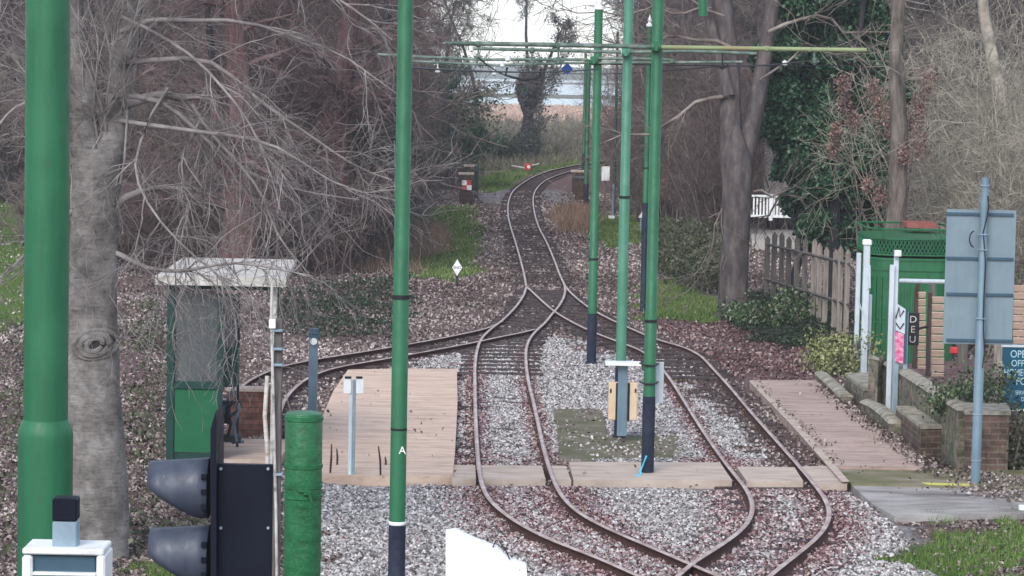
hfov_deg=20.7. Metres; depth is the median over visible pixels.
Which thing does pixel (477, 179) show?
gate stanchion
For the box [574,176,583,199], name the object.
gatepost
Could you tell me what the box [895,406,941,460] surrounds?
brick block
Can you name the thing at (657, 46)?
tram pole
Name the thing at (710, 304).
grass
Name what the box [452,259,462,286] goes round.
limit sign
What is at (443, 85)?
bare tree
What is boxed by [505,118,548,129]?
marsh shrub
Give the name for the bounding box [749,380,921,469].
pavement
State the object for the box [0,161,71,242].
thicket shrub
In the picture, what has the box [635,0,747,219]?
bare tree
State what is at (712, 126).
thicket shrub
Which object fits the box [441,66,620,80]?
hills
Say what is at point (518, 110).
reeds
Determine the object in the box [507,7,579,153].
ivy tree
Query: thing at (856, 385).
brick block
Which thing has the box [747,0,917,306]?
holly tree
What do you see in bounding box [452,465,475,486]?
path
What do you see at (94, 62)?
bare tree
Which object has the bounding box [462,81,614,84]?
mud bank
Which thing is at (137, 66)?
bare tree
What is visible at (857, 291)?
gate post
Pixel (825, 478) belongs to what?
path
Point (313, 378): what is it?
sensor post
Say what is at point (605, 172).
notice board
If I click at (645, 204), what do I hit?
tram pole
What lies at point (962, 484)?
yellow line
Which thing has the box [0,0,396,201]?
thicket
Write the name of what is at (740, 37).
thicket shrub
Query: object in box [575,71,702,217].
thicket shrub
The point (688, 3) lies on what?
bare tree
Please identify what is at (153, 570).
grass
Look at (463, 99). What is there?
bare tree
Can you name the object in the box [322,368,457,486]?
boardwalk
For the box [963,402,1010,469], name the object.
brick pillar
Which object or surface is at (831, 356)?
green bush
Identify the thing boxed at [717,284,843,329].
ivy shrub
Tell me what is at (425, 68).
overhead wire
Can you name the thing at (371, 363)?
railway track
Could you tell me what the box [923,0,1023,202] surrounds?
bare tree
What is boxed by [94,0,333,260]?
redwood tree
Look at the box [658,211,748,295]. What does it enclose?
ivy bank
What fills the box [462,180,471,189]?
quartered sign
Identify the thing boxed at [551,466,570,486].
path
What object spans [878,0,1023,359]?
lichen shrub
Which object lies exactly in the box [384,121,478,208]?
thicket shrub
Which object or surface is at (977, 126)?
lichen shrub
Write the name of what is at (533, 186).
railway track
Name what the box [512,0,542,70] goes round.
bare tree
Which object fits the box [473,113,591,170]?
marsh grass
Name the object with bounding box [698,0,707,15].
hanging pipe
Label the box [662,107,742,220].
thicket shrub
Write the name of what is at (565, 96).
mud bank
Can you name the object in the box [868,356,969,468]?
garden wall
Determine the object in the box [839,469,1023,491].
path
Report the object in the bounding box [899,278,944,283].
handrail
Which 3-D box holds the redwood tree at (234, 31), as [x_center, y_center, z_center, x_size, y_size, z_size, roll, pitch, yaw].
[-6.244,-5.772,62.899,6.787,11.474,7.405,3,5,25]
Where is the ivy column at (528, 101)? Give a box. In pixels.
[515,73,541,157]
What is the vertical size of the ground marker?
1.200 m
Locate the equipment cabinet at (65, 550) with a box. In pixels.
[22,495,112,575]
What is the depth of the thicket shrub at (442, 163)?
112.55 m
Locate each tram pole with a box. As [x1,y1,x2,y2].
[17,0,72,575]
[378,0,786,363]
[388,0,412,575]
[446,0,866,472]
[468,0,756,437]
[582,53,586,169]
[583,59,590,204]
[613,25,618,219]
[639,15,651,311]
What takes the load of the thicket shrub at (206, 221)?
on the ground at (554, 187)
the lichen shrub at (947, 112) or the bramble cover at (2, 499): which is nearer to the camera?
the bramble cover at (2, 499)
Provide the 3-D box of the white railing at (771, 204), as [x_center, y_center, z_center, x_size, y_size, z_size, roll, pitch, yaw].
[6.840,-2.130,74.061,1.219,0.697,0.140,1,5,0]
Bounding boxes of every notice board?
[601,166,609,220]
[886,250,908,412]
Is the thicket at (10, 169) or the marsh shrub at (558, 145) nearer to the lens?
the thicket at (10, 169)
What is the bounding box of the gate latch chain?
[857,265,870,323]
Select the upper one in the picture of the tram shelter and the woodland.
the woodland
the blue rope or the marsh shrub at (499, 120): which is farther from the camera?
the marsh shrub at (499, 120)
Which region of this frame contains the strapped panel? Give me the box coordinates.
[639,362,663,402]
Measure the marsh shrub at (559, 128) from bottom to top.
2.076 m
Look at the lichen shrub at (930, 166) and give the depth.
51.95 m
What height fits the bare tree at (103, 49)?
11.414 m
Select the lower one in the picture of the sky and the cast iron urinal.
the cast iron urinal
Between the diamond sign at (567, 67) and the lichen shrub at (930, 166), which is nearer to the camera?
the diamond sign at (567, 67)
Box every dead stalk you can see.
[329,444,331,472]
[336,449,337,464]
[378,446,380,474]
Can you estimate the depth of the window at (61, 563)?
12.62 m
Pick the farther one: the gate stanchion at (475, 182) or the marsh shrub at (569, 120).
the marsh shrub at (569, 120)
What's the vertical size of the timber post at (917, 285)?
1.651 m
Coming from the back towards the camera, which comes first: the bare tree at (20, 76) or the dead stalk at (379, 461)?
the bare tree at (20, 76)
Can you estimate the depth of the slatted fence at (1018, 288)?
40.33 m
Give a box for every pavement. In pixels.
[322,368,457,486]
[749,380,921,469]
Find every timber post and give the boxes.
[915,283,919,362]
[923,284,928,357]
[929,284,935,361]
[957,344,967,363]
[993,345,1001,372]
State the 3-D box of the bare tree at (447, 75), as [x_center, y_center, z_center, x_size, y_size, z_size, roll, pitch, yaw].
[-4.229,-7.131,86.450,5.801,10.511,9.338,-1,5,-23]
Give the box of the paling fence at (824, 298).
[764,232,850,335]
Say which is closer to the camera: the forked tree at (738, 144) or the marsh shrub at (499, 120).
the forked tree at (738, 144)
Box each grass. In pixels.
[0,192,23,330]
[118,504,1023,575]
[352,199,603,272]
[409,203,719,322]
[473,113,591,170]
[478,159,581,192]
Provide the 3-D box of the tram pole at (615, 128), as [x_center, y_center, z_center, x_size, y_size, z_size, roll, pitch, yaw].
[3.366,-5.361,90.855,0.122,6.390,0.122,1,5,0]
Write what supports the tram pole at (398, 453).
on the ground at (554, 187)
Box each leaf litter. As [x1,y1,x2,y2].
[643,318,853,380]
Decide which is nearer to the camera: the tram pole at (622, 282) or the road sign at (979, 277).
the road sign at (979, 277)
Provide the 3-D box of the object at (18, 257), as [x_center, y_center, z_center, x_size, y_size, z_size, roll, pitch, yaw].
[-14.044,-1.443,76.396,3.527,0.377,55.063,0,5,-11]
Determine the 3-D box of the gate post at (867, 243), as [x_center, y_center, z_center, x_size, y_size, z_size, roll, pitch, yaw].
[5.728,0.315,45.413,0.142,2.212,0.150,1,5,0]
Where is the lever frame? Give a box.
[223,387,243,443]
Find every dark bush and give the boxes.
[416,33,529,188]
[466,123,545,162]
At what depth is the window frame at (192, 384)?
33.50 m
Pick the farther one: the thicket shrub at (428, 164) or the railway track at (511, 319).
the thicket shrub at (428, 164)
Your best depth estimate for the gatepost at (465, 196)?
100.04 m
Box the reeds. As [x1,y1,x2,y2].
[458,103,621,123]
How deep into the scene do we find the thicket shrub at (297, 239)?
68.45 m
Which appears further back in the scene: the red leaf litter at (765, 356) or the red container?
the red leaf litter at (765, 356)
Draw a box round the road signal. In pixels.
[147,404,272,575]
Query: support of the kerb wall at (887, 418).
on the ground at (554, 187)
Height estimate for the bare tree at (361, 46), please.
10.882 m
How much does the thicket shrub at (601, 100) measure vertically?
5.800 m
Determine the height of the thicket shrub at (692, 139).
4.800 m
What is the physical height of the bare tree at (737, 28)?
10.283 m
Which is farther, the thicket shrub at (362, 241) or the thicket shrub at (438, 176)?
the thicket shrub at (438, 176)
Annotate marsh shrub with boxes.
[480,116,511,126]
[483,123,591,153]
[503,118,570,134]
[503,119,591,142]
[504,129,601,157]
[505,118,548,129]
[507,130,589,143]
[510,124,562,136]
[543,114,582,125]
[551,115,607,124]
[555,119,606,143]
[572,129,608,154]
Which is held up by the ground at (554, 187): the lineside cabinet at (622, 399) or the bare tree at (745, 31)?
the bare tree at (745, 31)
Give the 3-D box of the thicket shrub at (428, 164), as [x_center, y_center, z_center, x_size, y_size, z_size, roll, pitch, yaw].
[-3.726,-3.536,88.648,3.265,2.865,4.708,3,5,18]
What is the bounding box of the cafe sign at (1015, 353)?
[1001,345,1023,410]
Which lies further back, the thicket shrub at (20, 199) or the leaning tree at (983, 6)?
the thicket shrub at (20, 199)
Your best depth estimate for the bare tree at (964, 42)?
70.36 m
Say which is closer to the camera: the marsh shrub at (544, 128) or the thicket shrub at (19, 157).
the thicket shrub at (19, 157)
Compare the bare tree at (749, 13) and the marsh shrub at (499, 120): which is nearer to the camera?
the bare tree at (749, 13)
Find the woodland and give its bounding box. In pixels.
[616,0,1009,78]
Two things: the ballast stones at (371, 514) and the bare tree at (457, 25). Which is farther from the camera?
the bare tree at (457, 25)
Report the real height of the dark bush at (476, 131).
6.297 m
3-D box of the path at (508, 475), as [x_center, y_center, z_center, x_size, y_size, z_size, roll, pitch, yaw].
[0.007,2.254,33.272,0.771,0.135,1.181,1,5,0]
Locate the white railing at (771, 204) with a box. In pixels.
[751,194,789,220]
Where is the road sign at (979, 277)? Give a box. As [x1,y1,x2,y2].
[943,177,1015,483]
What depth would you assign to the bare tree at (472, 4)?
154.56 m
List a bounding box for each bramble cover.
[0,316,23,556]
[118,296,209,559]
[260,274,426,340]
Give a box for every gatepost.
[458,172,473,202]
[464,164,476,190]
[570,170,583,192]
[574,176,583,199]
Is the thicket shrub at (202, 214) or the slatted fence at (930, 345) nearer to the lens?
the slatted fence at (930, 345)
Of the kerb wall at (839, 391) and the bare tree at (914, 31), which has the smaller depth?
the kerb wall at (839, 391)
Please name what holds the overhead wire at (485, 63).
attached to the tram pole at (657, 46)
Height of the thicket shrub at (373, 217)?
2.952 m
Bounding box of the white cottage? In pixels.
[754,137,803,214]
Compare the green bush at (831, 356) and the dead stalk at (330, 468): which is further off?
the green bush at (831, 356)
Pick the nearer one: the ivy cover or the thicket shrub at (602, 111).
the ivy cover
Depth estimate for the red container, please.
39.69 m
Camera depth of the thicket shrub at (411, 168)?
75.50 m
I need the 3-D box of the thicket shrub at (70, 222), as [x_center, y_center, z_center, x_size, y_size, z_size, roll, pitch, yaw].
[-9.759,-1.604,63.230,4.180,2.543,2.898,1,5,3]
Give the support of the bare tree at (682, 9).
on the ground at (554, 187)
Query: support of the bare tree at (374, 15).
on the ground at (554, 187)
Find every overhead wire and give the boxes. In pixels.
[412,67,597,72]
[478,57,576,78]
[554,60,809,73]
[598,64,847,65]
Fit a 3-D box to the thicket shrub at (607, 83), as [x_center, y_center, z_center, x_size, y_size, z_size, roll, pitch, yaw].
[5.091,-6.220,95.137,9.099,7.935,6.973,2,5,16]
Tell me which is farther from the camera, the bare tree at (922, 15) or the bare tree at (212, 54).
the bare tree at (922, 15)
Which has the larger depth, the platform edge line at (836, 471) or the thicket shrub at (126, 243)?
the thicket shrub at (126, 243)
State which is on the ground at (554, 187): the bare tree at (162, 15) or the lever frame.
the bare tree at (162, 15)
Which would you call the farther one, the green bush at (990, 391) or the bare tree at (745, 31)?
the bare tree at (745, 31)
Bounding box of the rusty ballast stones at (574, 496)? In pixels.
[321,337,927,575]
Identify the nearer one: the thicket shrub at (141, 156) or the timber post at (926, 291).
the timber post at (926, 291)
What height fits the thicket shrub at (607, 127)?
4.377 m
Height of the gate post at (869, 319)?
1.298 m
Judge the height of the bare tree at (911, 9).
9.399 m
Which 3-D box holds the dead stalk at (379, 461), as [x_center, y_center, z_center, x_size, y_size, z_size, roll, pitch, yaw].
[-1.542,2.068,32.633,0.052,0.448,0.028,1,5,0]
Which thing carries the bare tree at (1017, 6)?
on the ground at (554, 187)
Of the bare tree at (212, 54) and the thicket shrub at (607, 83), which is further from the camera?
the thicket shrub at (607, 83)
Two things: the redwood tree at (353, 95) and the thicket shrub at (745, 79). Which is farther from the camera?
the thicket shrub at (745, 79)
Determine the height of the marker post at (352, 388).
1.262 m
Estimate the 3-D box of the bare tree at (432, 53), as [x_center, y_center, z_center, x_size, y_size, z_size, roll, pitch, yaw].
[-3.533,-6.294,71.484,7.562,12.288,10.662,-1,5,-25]
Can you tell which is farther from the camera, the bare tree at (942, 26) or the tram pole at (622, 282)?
the bare tree at (942, 26)
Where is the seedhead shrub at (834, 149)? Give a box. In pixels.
[825,65,941,250]
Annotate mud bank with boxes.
[453,93,621,98]
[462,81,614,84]
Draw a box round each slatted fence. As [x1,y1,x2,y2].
[912,288,925,368]
[925,292,943,375]
[1012,285,1023,343]
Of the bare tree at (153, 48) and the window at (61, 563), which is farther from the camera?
the bare tree at (153, 48)
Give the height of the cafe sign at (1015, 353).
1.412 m
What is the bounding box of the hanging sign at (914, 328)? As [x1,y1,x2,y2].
[908,313,928,345]
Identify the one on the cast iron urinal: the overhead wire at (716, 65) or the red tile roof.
the red tile roof
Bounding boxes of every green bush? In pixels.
[796,321,885,377]
[910,347,1023,423]
[997,380,1023,469]
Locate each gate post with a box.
[853,253,860,372]
[860,239,871,372]
[867,294,871,371]
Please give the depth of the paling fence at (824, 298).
55.17 m
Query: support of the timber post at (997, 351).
on the planting bed
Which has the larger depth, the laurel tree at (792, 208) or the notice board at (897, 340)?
the laurel tree at (792, 208)
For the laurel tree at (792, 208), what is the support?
on the ground at (554, 187)
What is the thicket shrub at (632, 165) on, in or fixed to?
on the ground at (554, 187)
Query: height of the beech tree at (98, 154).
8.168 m
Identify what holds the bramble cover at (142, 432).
on the ground at (554, 187)
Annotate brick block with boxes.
[845,372,868,410]
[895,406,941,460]
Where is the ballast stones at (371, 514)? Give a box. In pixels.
[281,336,935,575]
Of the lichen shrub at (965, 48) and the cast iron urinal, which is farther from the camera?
the lichen shrub at (965, 48)
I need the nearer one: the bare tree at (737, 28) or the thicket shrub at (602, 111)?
the bare tree at (737, 28)
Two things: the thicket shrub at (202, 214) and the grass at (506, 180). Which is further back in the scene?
the grass at (506, 180)
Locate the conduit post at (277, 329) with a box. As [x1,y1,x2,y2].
[263,281,283,575]
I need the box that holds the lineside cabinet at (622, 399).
[605,361,640,435]
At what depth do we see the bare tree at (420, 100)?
116.98 m
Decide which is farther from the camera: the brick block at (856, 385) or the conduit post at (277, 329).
the brick block at (856, 385)
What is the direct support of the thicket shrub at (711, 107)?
on the ground at (554, 187)
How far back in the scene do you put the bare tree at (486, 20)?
174.37 m
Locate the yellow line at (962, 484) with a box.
[922,482,969,485]
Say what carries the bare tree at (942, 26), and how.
on the ground at (554, 187)
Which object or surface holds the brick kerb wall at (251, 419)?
on the ground at (554, 187)
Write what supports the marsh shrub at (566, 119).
on the ground at (554, 187)
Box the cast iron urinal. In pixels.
[856,221,951,363]
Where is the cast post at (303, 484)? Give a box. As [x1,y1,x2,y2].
[283,410,323,575]
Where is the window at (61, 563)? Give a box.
[33,554,96,571]
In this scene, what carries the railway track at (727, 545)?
on the ground at (554, 187)
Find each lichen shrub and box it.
[774,0,1023,337]
[844,39,1021,277]
[852,0,1023,272]
[860,18,1023,307]
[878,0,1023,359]
[882,0,1023,226]
[883,0,1023,228]
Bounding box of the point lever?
[511,163,540,171]
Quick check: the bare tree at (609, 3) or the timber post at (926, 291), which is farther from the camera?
the bare tree at (609, 3)
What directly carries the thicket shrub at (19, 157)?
on the ground at (554, 187)
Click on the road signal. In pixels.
(233, 502)
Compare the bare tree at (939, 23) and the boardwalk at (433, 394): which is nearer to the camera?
the boardwalk at (433, 394)
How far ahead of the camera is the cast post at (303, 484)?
17.56 m
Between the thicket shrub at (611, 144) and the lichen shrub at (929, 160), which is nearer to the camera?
the lichen shrub at (929, 160)
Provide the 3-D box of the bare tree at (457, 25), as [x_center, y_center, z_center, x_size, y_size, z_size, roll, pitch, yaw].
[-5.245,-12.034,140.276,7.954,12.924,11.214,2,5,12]
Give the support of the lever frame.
in the tram shelter
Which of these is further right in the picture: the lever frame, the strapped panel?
the strapped panel
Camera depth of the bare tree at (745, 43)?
85.51 m
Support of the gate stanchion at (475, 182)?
on the ground at (554, 187)
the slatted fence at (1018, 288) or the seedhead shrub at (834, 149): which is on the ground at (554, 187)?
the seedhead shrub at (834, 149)
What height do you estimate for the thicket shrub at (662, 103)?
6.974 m
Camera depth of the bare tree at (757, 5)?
83.04 m
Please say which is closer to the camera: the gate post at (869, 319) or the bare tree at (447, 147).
the gate post at (869, 319)
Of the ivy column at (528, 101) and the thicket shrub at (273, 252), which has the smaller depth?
the thicket shrub at (273, 252)
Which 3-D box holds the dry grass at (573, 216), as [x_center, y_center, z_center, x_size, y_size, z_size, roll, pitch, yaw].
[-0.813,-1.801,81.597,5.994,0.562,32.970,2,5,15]
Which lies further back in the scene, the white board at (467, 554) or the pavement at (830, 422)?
the pavement at (830, 422)
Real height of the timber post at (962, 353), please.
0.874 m
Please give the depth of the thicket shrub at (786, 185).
77.75 m
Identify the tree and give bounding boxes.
[0,0,191,225]
[0,0,225,158]
[0,0,292,251]
[0,0,316,257]
[0,0,508,560]
[0,13,25,126]
[7,0,96,132]
[69,0,393,277]
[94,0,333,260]
[95,0,201,159]
[96,0,563,270]
[126,0,389,211]
[134,0,378,256]
[137,0,440,185]
[139,1,286,110]
[140,1,395,138]
[160,2,381,141]
[248,0,459,273]
[248,0,495,175]
[251,0,487,247]
[256,0,479,222]
[262,0,458,182]
[288,0,488,146]
[302,0,489,150]
[389,12,449,142]
[412,24,470,120]
[413,1,470,180]
[420,1,490,142]
[427,0,501,139]
[448,0,495,47]
[462,0,1023,318]
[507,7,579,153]
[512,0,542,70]
[588,0,636,54]
[609,0,642,43]
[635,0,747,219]
[637,0,681,92]
[639,0,778,226]
[642,0,704,210]
[642,0,714,219]
[647,0,780,85]
[666,2,753,155]
[715,17,783,223]
[733,0,765,55]
[736,4,753,96]
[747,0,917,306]
[748,38,815,290]
[764,0,1023,204]
[784,0,1023,204]
[883,0,1019,218]
[884,0,907,230]
[886,0,948,110]
[904,0,1017,157]
[904,0,1023,147]
[904,1,932,25]
[915,0,1023,122]
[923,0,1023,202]
[946,0,972,75]
[972,0,1023,64]
[977,0,1023,242]
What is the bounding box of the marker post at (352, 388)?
[344,376,363,474]
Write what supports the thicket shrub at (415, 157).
on the ground at (554, 187)
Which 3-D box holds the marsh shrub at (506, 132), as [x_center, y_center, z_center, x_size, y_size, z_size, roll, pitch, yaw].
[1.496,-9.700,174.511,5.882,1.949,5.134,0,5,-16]
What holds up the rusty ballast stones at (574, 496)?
on the ground at (554, 187)
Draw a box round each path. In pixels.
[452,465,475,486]
[481,465,545,485]
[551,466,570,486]
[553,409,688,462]
[569,462,731,488]
[737,466,802,486]
[802,466,846,490]
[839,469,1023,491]
[852,485,1023,522]
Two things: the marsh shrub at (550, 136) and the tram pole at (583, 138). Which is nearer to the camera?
the tram pole at (583, 138)
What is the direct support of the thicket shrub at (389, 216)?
on the ground at (554, 187)
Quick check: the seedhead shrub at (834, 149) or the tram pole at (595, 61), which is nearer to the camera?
the tram pole at (595, 61)
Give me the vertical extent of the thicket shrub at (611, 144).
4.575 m
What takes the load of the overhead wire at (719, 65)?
attached to the tram pole at (657, 46)
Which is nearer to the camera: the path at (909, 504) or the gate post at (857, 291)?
the path at (909, 504)
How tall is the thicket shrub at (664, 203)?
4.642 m
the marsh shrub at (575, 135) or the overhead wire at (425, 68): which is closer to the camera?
the overhead wire at (425, 68)
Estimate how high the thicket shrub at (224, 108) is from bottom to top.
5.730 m
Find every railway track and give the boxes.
[223,321,547,423]
[456,284,720,575]
[499,161,607,288]
[515,285,850,575]
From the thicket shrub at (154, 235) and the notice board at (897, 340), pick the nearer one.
the notice board at (897, 340)
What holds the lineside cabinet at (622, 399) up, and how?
on the mossy ground at (595, 426)
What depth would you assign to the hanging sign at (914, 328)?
39.06 m
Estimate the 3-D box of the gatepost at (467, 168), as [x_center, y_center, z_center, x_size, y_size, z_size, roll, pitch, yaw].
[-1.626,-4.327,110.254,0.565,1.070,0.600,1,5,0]
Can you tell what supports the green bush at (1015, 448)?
on the ground at (554, 187)
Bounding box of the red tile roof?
[901,220,937,227]
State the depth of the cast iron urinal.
47.17 m
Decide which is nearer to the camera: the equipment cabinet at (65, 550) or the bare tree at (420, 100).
the equipment cabinet at (65, 550)
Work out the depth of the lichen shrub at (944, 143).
52.39 m
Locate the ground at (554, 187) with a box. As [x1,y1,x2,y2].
[0,125,1023,575]
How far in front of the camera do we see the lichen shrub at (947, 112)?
63.59 m
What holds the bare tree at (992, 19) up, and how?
on the ground at (554, 187)
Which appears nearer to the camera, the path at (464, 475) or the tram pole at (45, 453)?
the tram pole at (45, 453)
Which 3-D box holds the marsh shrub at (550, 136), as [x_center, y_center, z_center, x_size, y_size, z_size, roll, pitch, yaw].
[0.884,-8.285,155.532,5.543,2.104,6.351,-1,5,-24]
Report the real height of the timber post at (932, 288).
1.690 m
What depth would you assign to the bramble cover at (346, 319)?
54.89 m
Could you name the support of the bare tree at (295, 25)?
on the ground at (554, 187)
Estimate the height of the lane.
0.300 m
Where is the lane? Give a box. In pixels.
[749,214,795,250]
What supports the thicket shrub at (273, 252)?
on the ground at (554, 187)
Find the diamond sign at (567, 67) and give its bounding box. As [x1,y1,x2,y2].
[561,63,572,73]
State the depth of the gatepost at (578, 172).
107.99 m
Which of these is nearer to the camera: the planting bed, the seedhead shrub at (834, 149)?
the planting bed
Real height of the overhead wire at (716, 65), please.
0.084 m
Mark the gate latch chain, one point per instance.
(869, 276)
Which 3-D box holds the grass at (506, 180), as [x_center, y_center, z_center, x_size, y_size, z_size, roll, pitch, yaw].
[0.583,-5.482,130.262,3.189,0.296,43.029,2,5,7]
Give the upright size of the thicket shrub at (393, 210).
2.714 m
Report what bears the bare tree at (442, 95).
on the ground at (554, 187)
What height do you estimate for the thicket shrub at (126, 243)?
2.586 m
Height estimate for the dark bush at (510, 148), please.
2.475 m
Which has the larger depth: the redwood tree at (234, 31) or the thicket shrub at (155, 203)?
the thicket shrub at (155, 203)
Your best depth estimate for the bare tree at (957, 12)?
99.68 m
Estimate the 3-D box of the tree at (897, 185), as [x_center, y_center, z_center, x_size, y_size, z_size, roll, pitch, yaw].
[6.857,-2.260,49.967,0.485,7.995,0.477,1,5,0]
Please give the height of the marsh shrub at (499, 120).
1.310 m
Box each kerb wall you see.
[227,386,270,437]
[814,371,852,406]
[859,399,900,441]
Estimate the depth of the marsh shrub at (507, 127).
193.18 m
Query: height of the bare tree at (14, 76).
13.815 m
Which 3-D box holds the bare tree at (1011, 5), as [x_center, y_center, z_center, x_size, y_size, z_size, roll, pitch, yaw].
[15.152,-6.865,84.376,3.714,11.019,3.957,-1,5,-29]
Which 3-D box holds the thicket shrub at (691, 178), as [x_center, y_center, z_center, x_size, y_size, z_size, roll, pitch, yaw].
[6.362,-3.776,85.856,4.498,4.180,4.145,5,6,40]
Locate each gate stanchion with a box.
[474,165,476,197]
[476,163,478,197]
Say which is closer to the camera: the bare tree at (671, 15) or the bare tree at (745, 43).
the bare tree at (745, 43)
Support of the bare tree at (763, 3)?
on the ground at (554, 187)
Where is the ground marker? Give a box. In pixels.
[608,184,614,219]
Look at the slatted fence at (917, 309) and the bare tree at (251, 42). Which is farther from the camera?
the bare tree at (251, 42)
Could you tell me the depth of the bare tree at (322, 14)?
70.53 m
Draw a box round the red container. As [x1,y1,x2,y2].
[950,347,957,353]
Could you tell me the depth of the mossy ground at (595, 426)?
36.78 m
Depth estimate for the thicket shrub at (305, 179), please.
72.60 m
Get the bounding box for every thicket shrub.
[0,50,158,226]
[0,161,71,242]
[0,169,163,260]
[70,134,268,275]
[70,166,170,263]
[120,122,208,251]
[129,109,394,258]
[131,119,166,226]
[156,58,281,222]
[157,140,219,249]
[183,156,277,257]
[204,142,319,263]
[219,134,437,273]
[278,77,380,249]
[279,41,473,265]
[282,123,443,240]
[287,150,415,252]
[364,81,436,226]
[366,164,432,241]
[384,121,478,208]
[410,135,442,197]
[418,107,477,187]
[551,48,636,193]
[558,0,746,211]
[569,0,779,233]
[570,67,621,153]
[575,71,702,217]
[583,86,717,221]
[600,24,751,212]
[600,98,620,166]
[600,102,631,186]
[611,119,665,206]
[643,57,751,214]
[659,91,756,224]
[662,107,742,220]
[662,107,755,222]
[664,10,834,96]
[665,30,795,229]
[713,56,751,110]
[762,2,1021,220]
[770,129,934,225]
[907,76,962,228]
[928,11,1020,130]
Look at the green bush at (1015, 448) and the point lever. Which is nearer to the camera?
the green bush at (1015, 448)
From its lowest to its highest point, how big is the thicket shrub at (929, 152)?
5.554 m
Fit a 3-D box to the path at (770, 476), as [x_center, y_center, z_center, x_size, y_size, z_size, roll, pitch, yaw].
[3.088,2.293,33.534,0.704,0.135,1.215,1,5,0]
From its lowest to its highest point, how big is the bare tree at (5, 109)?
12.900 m
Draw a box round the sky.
[423,0,634,67]
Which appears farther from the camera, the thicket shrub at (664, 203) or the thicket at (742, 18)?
the thicket at (742, 18)
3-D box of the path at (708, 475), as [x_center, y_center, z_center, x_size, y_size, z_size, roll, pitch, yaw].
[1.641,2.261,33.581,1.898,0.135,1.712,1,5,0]
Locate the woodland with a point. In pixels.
(910, 10)
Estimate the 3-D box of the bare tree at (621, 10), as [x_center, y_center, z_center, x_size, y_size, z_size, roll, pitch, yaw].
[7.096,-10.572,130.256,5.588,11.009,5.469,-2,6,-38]
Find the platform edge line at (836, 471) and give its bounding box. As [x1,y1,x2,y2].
[749,381,849,481]
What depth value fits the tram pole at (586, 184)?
96.82 m
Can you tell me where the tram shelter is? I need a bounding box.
[155,258,296,464]
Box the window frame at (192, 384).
[175,286,223,409]
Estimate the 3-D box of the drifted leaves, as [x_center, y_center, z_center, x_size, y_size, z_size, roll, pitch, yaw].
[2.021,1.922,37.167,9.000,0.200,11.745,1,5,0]
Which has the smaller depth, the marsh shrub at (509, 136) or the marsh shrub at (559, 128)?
the marsh shrub at (509, 136)
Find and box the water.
[450,78,621,105]
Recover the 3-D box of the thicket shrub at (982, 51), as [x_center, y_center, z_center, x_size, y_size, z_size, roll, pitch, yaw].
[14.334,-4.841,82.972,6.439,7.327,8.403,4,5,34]
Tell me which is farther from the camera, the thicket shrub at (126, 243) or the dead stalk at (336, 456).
the thicket shrub at (126, 243)
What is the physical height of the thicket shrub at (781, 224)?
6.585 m
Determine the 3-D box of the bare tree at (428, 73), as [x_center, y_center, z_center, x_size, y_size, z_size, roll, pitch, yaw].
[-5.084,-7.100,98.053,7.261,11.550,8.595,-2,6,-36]
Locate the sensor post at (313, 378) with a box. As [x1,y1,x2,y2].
[307,328,320,410]
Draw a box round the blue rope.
[635,456,646,475]
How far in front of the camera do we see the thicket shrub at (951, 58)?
82.95 m
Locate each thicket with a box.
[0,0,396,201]
[600,0,1020,199]
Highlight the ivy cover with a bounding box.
[726,288,854,349]
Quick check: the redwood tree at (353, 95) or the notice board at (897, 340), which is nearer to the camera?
the notice board at (897, 340)
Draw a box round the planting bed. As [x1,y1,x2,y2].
[907,358,1023,439]
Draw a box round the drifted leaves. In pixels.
[476,381,1023,502]
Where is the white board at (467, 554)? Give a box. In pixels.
[446,528,526,575]
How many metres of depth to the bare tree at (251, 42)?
79.91 m
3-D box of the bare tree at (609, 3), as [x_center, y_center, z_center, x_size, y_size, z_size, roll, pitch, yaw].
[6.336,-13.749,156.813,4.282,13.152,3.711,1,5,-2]
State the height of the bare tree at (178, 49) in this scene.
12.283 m

